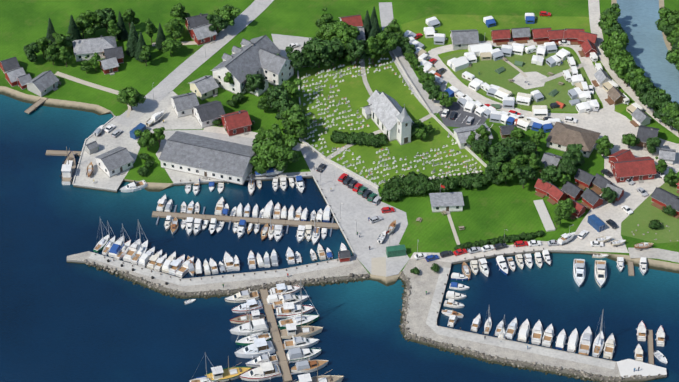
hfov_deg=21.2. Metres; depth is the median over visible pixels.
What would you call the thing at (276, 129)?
deciduous tree
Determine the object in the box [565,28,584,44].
cabin
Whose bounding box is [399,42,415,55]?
deciduous tree
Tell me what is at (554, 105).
car
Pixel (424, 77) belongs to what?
deciduous tree
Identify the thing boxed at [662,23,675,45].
deciduous tree
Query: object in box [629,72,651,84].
deciduous tree
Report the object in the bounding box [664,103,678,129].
deciduous tree
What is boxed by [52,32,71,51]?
deciduous tree
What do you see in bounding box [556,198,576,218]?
deciduous tree
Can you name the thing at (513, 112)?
car
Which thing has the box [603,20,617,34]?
deciduous tree
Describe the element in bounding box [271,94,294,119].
deciduous tree
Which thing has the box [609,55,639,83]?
deciduous tree
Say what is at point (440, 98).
deciduous tree
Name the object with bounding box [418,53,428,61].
caravan
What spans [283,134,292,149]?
deciduous tree
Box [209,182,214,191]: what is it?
open boat
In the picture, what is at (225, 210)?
open boat
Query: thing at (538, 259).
cruiser boat
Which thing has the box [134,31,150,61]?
conifer tree
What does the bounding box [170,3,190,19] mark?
deciduous tree
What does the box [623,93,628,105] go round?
caravan
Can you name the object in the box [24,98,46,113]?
jetty beach
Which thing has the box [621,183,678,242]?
dry grass
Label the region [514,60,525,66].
tent
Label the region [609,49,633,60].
deciduous tree
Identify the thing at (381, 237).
beached boat
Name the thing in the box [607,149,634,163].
red inn wing
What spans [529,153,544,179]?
deciduous tree
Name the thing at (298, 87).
yard wall
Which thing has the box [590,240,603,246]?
car
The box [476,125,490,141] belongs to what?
deciduous tree
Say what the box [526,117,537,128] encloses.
caravan
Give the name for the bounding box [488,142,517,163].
deciduous tree
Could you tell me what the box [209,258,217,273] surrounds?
cruiser boat
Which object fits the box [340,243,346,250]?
cruiser boat
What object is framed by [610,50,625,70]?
deciduous tree
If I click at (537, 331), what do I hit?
cruiser boat
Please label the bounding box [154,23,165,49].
conifer tree
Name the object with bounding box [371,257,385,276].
slipway
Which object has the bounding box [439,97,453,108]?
deciduous tree
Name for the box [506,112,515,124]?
caravan
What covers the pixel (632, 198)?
parking lot
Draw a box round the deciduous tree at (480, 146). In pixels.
[470,138,491,159]
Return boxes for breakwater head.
[617,359,666,377]
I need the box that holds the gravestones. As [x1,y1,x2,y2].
[301,58,480,184]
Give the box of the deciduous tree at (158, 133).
[153,127,164,146]
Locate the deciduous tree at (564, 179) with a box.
[559,175,570,184]
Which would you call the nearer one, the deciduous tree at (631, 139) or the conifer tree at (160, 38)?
the deciduous tree at (631, 139)
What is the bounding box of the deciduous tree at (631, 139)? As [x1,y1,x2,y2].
[621,133,640,147]
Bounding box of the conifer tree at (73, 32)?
[66,15,82,47]
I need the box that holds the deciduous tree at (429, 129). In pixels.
[425,122,435,134]
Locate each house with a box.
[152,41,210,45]
[170,92,198,117]
[190,75,218,99]
[193,100,224,127]
[211,35,293,96]
[220,110,251,136]
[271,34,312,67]
[546,122,600,157]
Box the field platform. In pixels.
[534,199,555,231]
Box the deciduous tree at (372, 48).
[365,36,381,64]
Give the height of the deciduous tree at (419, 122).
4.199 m
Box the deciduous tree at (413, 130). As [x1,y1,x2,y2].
[411,120,418,136]
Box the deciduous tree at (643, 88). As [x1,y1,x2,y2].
[636,81,656,105]
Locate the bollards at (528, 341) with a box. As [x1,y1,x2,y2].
[448,325,609,358]
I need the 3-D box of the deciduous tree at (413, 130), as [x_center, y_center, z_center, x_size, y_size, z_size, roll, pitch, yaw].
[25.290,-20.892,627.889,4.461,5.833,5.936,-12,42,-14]
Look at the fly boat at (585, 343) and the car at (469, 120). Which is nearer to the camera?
the fly boat at (585, 343)
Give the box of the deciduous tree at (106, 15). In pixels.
[94,8,116,31]
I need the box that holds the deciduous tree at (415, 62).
[410,56,420,69]
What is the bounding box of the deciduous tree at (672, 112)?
[661,102,678,126]
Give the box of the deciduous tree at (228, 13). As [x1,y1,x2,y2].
[212,4,240,28]
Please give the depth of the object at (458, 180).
608.08 m
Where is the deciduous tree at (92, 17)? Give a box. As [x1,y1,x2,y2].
[84,10,100,29]
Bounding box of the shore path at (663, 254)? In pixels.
[628,248,678,262]
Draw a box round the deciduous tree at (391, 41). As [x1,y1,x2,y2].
[373,32,399,56]
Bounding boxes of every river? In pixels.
[617,0,678,103]
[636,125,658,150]
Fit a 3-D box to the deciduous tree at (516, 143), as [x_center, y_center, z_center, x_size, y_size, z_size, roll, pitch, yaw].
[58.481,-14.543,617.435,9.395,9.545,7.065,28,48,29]
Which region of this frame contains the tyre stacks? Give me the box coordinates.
[107,259,167,284]
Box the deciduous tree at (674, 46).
[671,36,678,49]
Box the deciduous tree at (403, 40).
[397,36,409,51]
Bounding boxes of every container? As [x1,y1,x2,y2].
[130,123,145,139]
[386,245,405,257]
[587,214,604,231]
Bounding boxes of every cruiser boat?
[108,236,123,256]
[120,180,147,191]
[123,237,139,261]
[138,246,154,266]
[146,249,161,268]
[154,253,166,270]
[156,195,165,211]
[161,251,175,272]
[164,199,172,211]
[164,216,171,230]
[169,254,184,274]
[175,256,193,277]
[185,217,193,235]
[186,200,193,213]
[192,183,199,195]
[193,218,201,235]
[195,258,202,275]
[203,259,210,274]
[208,218,216,235]
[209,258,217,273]
[214,197,223,214]
[223,251,234,271]
[229,318,268,335]
[231,298,262,313]
[233,254,239,270]
[234,337,274,358]
[236,202,243,216]
[236,219,245,238]
[240,361,281,380]
[243,203,249,216]
[247,250,255,268]
[252,203,258,217]
[256,253,263,267]
[263,200,273,218]
[263,251,270,267]
[266,294,281,304]
[269,285,302,294]
[270,248,278,265]
[272,178,278,190]
[272,283,298,293]
[273,202,281,218]
[274,225,283,241]
[276,302,313,317]
[279,177,287,190]
[280,205,287,219]
[286,247,294,263]
[286,347,321,362]
[287,205,294,219]
[294,206,301,220]
[295,175,304,192]
[296,225,305,242]
[301,208,308,220]
[305,225,312,241]
[317,243,325,259]
[323,205,330,221]
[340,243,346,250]
[444,298,464,308]
[446,291,465,299]
[447,315,457,326]
[449,282,469,289]
[451,273,470,280]
[470,260,477,274]
[471,313,480,331]
[477,258,488,276]
[495,255,508,275]
[495,320,502,335]
[505,318,517,338]
[506,257,515,270]
[515,254,523,268]
[518,319,530,341]
[523,253,532,268]
[531,320,543,344]
[534,252,542,267]
[542,250,551,266]
[542,324,554,346]
[555,328,566,349]
[567,328,577,352]
[603,333,615,358]
[616,257,624,271]
[634,343,643,361]
[636,321,646,340]
[639,257,647,274]
[656,325,664,346]
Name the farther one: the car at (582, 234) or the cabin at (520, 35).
the cabin at (520, 35)
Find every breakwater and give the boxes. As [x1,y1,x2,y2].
[67,251,367,291]
[402,259,620,376]
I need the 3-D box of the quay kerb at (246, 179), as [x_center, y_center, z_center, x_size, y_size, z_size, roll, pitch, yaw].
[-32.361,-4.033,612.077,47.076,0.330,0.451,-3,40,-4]
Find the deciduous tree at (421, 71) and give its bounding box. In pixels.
[418,65,424,75]
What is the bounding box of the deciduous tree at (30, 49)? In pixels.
[23,42,39,61]
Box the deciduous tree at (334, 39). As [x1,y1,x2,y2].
[331,37,344,59]
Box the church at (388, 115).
[362,89,413,144]
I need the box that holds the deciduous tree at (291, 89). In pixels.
[281,78,302,100]
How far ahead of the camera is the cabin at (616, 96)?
643.58 m
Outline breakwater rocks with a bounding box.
[84,259,666,381]
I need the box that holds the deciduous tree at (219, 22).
[205,14,227,35]
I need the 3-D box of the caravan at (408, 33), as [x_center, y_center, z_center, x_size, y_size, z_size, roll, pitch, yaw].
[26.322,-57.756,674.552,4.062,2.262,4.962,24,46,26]
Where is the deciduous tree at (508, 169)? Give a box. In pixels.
[496,162,515,183]
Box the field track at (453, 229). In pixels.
[447,214,459,244]
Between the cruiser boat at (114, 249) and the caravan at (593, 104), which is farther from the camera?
the caravan at (593, 104)
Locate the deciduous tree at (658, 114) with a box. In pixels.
[653,93,678,122]
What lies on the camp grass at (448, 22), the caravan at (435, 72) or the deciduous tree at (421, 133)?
the caravan at (435, 72)
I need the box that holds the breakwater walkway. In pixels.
[89,252,353,285]
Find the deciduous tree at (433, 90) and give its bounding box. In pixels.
[424,82,441,100]
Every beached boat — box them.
[87,161,92,176]
[93,125,102,135]
[145,118,153,125]
[150,109,164,122]
[254,171,265,175]
[266,168,282,175]
[377,230,385,242]
[388,220,395,234]
[558,232,574,244]
[596,236,611,241]
[611,240,625,245]
[634,242,653,247]
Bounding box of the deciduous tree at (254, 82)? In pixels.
[243,73,264,91]
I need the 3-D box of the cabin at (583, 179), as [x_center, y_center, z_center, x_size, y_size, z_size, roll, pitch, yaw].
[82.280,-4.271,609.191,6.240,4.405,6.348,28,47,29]
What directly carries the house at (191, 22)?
on the ground at (494, 210)
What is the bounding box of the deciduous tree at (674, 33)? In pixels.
[666,23,678,44]
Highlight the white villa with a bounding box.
[72,36,116,61]
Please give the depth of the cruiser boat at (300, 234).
590.80 m
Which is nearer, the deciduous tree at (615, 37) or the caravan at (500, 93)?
the caravan at (500, 93)
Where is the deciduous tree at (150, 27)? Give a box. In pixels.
[145,18,157,43]
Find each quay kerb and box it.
[72,116,116,190]
[173,174,312,183]
[312,175,354,255]
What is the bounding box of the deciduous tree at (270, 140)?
[252,129,283,153]
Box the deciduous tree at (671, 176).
[663,168,678,185]
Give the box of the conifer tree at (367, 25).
[362,10,371,40]
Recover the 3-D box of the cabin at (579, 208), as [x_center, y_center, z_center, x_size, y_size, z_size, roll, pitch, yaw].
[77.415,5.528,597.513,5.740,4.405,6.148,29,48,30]
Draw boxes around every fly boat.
[224,288,260,302]
[245,352,277,366]
[272,293,308,308]
[283,336,318,349]
[573,259,585,285]
[579,326,591,354]
[594,260,606,287]
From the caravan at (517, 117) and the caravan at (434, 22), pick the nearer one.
the caravan at (517, 117)
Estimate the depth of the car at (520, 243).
585.57 m
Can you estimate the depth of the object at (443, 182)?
604.86 m
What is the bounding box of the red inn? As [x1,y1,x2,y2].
[610,156,656,182]
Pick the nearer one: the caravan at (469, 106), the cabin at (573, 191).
the cabin at (573, 191)
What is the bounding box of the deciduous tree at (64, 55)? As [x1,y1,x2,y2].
[59,46,72,66]
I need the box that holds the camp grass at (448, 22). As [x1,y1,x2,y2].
[401,14,630,123]
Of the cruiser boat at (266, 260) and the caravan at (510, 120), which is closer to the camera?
the cruiser boat at (266, 260)
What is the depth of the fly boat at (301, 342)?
551.95 m
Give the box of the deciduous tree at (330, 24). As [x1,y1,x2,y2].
[321,17,334,39]
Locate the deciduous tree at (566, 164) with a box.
[558,151,576,174]
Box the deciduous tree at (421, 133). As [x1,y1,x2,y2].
[415,127,427,139]
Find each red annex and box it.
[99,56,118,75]
[103,46,123,63]
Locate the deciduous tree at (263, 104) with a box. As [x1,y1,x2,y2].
[257,92,270,112]
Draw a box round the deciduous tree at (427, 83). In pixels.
[422,77,435,93]
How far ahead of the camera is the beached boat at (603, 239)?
586.99 m
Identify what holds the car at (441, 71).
on the camp loop
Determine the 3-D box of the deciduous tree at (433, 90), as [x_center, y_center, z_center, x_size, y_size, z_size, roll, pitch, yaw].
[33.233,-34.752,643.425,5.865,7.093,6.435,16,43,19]
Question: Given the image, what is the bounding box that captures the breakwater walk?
[426,267,615,368]
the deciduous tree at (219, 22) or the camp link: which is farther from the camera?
the deciduous tree at (219, 22)
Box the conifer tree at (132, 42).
[125,22,138,56]
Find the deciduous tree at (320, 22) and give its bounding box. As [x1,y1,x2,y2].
[315,8,338,28]
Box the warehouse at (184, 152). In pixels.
[159,131,256,184]
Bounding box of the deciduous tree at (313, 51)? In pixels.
[301,37,333,68]
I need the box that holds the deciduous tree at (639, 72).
[624,68,644,91]
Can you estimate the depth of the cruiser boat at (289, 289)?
570.07 m
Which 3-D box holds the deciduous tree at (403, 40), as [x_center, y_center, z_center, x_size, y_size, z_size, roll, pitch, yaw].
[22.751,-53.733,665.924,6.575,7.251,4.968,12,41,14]
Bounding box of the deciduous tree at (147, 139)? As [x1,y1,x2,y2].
[134,129,157,149]
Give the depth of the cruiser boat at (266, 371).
541.67 m
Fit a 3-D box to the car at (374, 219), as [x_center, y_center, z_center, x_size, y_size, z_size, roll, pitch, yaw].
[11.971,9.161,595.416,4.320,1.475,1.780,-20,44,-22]
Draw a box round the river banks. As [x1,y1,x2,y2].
[611,0,671,50]
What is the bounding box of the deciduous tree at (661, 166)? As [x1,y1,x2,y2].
[655,156,667,172]
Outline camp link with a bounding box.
[434,72,450,105]
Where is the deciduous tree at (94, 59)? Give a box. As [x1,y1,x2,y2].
[89,52,100,70]
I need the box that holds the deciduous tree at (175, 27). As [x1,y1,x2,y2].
[163,17,184,38]
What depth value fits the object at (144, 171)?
612.78 m
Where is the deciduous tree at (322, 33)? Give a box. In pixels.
[315,24,336,40]
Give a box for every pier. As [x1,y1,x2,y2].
[152,205,338,236]
[258,288,304,381]
[628,261,633,275]
[647,329,653,364]
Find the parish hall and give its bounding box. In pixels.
[453,124,492,148]
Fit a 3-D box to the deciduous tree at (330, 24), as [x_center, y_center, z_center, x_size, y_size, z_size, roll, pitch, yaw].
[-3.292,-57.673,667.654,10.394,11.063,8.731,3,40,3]
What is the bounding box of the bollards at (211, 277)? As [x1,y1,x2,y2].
[95,254,337,280]
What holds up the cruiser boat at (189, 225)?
on the sea
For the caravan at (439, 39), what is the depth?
671.82 m
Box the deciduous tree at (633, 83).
[630,78,646,98]
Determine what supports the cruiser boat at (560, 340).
on the sea
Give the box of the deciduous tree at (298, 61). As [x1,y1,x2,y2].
[285,46,307,73]
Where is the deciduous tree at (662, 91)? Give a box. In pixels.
[640,87,665,108]
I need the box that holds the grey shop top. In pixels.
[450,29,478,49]
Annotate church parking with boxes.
[438,102,486,127]
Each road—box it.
[114,0,273,126]
[379,2,442,113]
[410,241,579,261]
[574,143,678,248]
[588,0,678,136]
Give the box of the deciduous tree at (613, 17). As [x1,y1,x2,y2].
[598,8,620,36]
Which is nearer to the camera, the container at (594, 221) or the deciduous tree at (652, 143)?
the container at (594, 221)
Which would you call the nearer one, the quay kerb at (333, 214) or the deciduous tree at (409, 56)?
the quay kerb at (333, 214)
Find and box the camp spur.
[540,62,585,82]
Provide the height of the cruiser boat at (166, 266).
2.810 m
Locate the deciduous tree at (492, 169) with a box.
[484,161,501,181]
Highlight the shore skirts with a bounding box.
[0,86,678,381]
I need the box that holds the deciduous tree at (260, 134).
[252,127,266,142]
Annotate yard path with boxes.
[327,130,381,158]
[360,59,372,95]
[419,114,431,121]
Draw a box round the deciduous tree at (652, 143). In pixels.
[646,137,661,153]
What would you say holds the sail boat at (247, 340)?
on the sea
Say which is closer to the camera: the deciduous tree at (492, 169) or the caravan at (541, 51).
the deciduous tree at (492, 169)
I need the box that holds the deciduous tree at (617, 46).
[610,42,622,55]
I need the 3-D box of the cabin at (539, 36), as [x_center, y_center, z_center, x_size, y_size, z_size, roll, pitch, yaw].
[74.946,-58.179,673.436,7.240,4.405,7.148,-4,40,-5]
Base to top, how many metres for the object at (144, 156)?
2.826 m
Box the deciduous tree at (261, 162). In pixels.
[249,144,278,173]
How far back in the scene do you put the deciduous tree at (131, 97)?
634.96 m
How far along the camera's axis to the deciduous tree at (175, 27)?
670.09 m
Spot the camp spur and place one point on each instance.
(583, 64)
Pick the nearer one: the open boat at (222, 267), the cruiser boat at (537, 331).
the cruiser boat at (537, 331)
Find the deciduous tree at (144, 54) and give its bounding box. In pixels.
[139,45,149,65]
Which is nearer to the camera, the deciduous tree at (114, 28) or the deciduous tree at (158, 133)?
the deciduous tree at (158, 133)
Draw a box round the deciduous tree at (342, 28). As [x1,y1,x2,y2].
[328,21,359,40]
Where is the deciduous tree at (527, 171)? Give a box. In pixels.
[513,164,535,187]
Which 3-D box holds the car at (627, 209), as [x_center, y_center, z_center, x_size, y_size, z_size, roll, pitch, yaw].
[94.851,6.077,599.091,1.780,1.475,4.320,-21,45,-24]
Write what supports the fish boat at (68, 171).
on the sea
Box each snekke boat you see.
[170,217,177,233]
[186,256,194,275]
[247,223,252,234]
[261,223,268,240]
[291,356,328,372]
[442,309,463,317]
[462,262,470,279]
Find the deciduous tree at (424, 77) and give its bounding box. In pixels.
[418,73,434,82]
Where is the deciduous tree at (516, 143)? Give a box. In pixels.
[499,136,523,151]
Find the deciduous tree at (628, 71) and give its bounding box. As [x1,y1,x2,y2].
[616,60,635,86]
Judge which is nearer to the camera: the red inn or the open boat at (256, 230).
the open boat at (256, 230)
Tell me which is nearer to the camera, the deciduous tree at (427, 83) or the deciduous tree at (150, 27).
the deciduous tree at (427, 83)
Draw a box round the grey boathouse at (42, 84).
[26,70,58,96]
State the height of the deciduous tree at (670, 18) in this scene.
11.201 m
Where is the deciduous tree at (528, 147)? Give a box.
[521,140,539,160]
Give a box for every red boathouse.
[0,57,19,73]
[4,67,25,86]
[17,73,31,89]
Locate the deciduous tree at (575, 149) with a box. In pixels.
[562,144,584,166]
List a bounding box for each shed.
[84,141,98,154]
[94,146,133,176]
[338,250,350,262]
[499,125,516,138]
[658,148,675,164]
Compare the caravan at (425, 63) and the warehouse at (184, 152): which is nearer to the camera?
the warehouse at (184, 152)
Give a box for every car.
[104,124,115,132]
[111,129,122,137]
[288,43,299,47]
[316,163,325,171]
[338,173,347,181]
[343,176,352,184]
[347,180,357,188]
[352,183,362,191]
[357,186,367,195]
[362,189,371,198]
[367,193,376,201]
[369,216,382,223]
[372,196,380,204]
[381,207,394,213]
[414,33,422,39]
[414,253,426,259]
[425,254,438,261]
[428,58,436,63]
[437,68,445,74]
[440,250,453,257]
[441,109,448,116]
[449,111,456,119]
[453,249,466,255]
[466,116,473,124]
[468,247,481,253]
[481,245,494,251]
[494,243,507,249]
[509,110,520,114]
[515,240,527,246]
[528,240,541,246]
[540,11,550,16]
[547,240,560,246]
[550,102,559,108]
[558,40,569,44]
[564,116,576,122]
[577,230,587,238]
[588,85,593,93]
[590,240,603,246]
[601,169,613,177]
[606,219,617,228]
[621,205,632,214]
[625,179,634,184]
[636,187,647,196]
[657,171,664,178]
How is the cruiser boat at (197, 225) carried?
on the sea
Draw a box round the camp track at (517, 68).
[503,59,527,76]
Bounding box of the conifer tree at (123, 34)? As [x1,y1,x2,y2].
[115,11,127,39]
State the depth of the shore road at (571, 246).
584.61 m
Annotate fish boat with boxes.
[60,147,77,184]
[205,356,251,381]
[230,305,264,324]
[280,314,322,339]
[296,362,343,381]
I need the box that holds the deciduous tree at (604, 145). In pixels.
[595,135,613,156]
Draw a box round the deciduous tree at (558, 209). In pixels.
[554,206,570,218]
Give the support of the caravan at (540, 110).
on the camp grass at (448, 22)
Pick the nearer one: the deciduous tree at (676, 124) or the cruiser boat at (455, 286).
the cruiser boat at (455, 286)
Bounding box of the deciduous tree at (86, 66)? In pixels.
[80,56,92,72]
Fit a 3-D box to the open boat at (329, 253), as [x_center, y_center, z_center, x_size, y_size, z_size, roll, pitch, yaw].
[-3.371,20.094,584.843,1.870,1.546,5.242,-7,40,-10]
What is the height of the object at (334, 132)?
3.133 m
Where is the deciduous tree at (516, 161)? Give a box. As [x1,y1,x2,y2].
[509,154,528,178]
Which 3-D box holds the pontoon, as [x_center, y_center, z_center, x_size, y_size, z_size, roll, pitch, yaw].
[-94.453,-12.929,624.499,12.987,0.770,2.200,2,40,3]
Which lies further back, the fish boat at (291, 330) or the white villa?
the white villa
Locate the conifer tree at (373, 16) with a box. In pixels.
[370,6,380,31]
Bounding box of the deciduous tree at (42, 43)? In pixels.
[36,37,48,58]
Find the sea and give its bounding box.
[0,94,678,381]
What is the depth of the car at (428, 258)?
580.26 m
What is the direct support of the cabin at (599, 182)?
on the ground at (494, 210)
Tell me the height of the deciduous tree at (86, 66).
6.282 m
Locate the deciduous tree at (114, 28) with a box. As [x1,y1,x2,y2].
[107,20,120,35]
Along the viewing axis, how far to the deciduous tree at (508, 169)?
605.48 m
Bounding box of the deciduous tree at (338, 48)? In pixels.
[321,40,345,66]
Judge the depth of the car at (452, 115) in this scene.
637.16 m
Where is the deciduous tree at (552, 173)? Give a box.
[540,164,562,182]
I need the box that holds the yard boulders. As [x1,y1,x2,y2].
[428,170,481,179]
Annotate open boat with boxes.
[180,202,185,212]
[181,218,186,228]
[184,299,195,304]
[185,184,190,193]
[194,202,199,213]
[202,219,208,230]
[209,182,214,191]
[216,220,223,232]
[217,183,223,192]
[219,262,225,272]
[221,204,228,215]
[230,206,236,215]
[233,221,238,232]
[254,222,259,233]
[256,180,261,188]
[289,178,293,187]
[295,251,301,262]
[310,210,315,221]
[310,249,316,260]
[316,209,322,221]
[321,227,326,239]
[326,247,332,258]
[591,253,608,257]
[654,350,667,363]
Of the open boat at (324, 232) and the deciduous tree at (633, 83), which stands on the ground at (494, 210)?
the deciduous tree at (633, 83)
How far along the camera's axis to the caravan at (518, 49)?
667.05 m
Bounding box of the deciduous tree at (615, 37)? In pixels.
[599,31,628,58]
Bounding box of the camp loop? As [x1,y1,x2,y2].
[427,39,614,120]
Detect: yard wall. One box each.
[297,71,300,104]
[299,138,378,188]
[392,51,486,166]
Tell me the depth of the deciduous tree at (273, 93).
635.03 m
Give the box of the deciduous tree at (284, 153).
[269,137,300,171]
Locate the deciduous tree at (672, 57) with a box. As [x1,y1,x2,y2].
[665,41,678,70]
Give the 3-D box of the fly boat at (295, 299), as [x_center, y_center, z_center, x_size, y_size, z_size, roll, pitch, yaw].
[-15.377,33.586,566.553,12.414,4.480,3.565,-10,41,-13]
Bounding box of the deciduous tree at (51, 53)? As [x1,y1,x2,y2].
[43,40,60,64]
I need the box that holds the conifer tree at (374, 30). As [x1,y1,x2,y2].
[368,17,379,53]
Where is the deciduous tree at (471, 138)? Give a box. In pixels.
[466,131,475,145]
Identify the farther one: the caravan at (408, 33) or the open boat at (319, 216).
the caravan at (408, 33)
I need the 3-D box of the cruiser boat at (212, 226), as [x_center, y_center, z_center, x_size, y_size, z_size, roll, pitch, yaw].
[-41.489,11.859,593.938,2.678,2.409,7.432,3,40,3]
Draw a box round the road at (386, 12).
[379,2,442,113]
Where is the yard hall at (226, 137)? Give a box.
[159,130,299,150]
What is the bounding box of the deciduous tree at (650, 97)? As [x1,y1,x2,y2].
[638,90,667,115]
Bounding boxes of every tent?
[446,56,468,71]
[468,42,492,56]
[491,104,499,108]
[494,67,504,73]
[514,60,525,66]
[548,89,557,96]
[556,101,566,108]
[569,98,579,105]
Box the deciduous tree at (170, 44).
[161,37,182,54]
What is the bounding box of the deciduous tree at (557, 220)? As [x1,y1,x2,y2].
[554,215,561,228]
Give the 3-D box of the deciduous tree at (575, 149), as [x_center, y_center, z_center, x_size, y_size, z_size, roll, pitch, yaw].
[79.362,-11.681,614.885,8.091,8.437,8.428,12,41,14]
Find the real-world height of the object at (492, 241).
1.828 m
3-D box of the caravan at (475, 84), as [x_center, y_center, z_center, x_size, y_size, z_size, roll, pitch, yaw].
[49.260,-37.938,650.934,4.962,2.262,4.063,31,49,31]
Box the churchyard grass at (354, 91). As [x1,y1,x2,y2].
[299,52,485,188]
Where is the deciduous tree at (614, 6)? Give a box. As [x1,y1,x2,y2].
[599,3,620,19]
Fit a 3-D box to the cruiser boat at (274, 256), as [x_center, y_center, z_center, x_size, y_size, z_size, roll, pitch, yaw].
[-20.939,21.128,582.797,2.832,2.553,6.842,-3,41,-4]
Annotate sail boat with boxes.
[93,218,109,252]
[102,220,114,254]
[114,224,130,259]
[131,221,147,264]
[189,353,219,381]
[235,308,270,345]
[248,169,254,194]
[268,214,274,240]
[278,280,319,329]
[311,212,319,244]
[484,306,491,333]
[498,315,505,341]
[592,311,604,356]
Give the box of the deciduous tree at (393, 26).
[383,18,404,36]
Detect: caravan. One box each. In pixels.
[403,30,416,37]
[411,40,423,48]
[414,47,426,58]
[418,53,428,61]
[418,59,432,68]
[423,27,436,37]
[424,65,436,72]
[425,16,439,27]
[428,70,440,77]
[434,33,447,44]
[434,75,444,85]
[444,86,458,96]
[447,57,455,67]
[455,91,465,98]
[457,94,472,107]
[462,71,474,80]
[464,52,476,63]
[464,100,474,112]
[468,78,483,90]
[474,100,482,107]
[475,104,487,116]
[480,50,491,60]
[481,82,491,91]
[483,16,495,27]
[483,106,495,118]
[487,84,499,96]
[489,110,501,122]
[490,48,503,60]
[494,87,511,100]
[500,111,509,124]
[501,45,512,56]
[503,97,515,108]
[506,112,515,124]
[512,43,524,54]
[514,115,524,125]
[514,116,531,130]
[516,92,532,105]
[525,13,536,23]
[525,45,536,53]
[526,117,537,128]
[531,55,543,65]
[531,90,543,101]
[531,119,543,131]
[532,105,549,116]
[536,45,546,56]
[542,120,552,132]
[544,42,557,53]
[546,55,560,66]
[548,118,560,125]
[555,48,569,60]
[563,70,570,82]
[567,57,575,67]
[568,87,582,98]
[571,66,577,75]
[571,74,583,85]
[575,82,588,90]
[576,101,589,113]
[578,91,590,101]
[587,99,598,110]
[589,52,597,62]
[595,63,602,71]
[602,80,617,91]
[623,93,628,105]
[626,102,642,113]
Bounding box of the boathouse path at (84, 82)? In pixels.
[54,71,118,94]
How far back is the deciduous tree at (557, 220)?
589.34 m
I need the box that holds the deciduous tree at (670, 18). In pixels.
[655,7,678,30]
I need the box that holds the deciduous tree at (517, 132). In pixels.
[510,127,525,138]
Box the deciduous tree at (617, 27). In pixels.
[603,23,625,36]
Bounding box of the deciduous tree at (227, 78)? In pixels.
[223,72,233,83]
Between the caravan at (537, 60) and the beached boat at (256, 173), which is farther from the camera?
the caravan at (537, 60)
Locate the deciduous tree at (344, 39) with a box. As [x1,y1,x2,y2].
[340,35,360,63]
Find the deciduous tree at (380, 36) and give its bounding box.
[374,31,390,55]
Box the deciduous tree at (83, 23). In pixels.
[75,12,95,38]
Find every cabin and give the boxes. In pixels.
[491,29,510,45]
[511,27,530,43]
[531,27,551,44]
[534,178,552,197]
[547,185,567,204]
[548,29,566,45]
[561,181,583,200]
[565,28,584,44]
[570,198,585,219]
[574,169,594,189]
[577,31,596,46]
[578,39,597,57]
[581,188,604,209]
[591,173,613,194]
[592,68,611,86]
[605,86,625,105]
[606,183,623,203]
[630,107,651,126]
[650,187,678,209]
[666,196,678,218]
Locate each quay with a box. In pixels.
[74,91,202,188]
[156,150,311,181]
[301,145,409,276]
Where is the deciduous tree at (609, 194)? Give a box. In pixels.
[601,187,617,203]
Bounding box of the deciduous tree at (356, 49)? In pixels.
[342,39,368,65]
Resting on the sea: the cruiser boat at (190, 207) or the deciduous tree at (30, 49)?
the cruiser boat at (190, 207)
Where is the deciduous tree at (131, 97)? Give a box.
[116,87,145,110]
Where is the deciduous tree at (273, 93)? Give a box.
[266,84,288,111]
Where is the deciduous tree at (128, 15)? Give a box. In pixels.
[122,8,139,24]
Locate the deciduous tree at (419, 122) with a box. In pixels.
[413,119,424,127]
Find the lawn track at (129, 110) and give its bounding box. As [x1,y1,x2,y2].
[126,105,130,116]
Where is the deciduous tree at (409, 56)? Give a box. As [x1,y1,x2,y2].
[404,50,415,61]
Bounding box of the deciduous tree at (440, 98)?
[435,91,448,101]
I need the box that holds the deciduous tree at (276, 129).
[271,123,284,140]
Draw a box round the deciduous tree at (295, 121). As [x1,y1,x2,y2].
[280,103,312,138]
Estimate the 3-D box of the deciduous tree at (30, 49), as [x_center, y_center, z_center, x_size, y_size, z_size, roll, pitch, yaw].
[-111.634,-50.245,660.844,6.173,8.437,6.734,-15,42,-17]
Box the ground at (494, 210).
[0,0,678,369]
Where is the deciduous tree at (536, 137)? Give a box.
[530,128,545,149]
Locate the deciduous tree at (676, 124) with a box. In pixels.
[669,111,678,132]
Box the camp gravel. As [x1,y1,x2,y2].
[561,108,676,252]
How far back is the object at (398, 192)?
602.47 m
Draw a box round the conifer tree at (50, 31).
[46,18,54,44]
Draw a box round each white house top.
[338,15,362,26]
[356,26,365,40]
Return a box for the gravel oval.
[511,72,546,88]

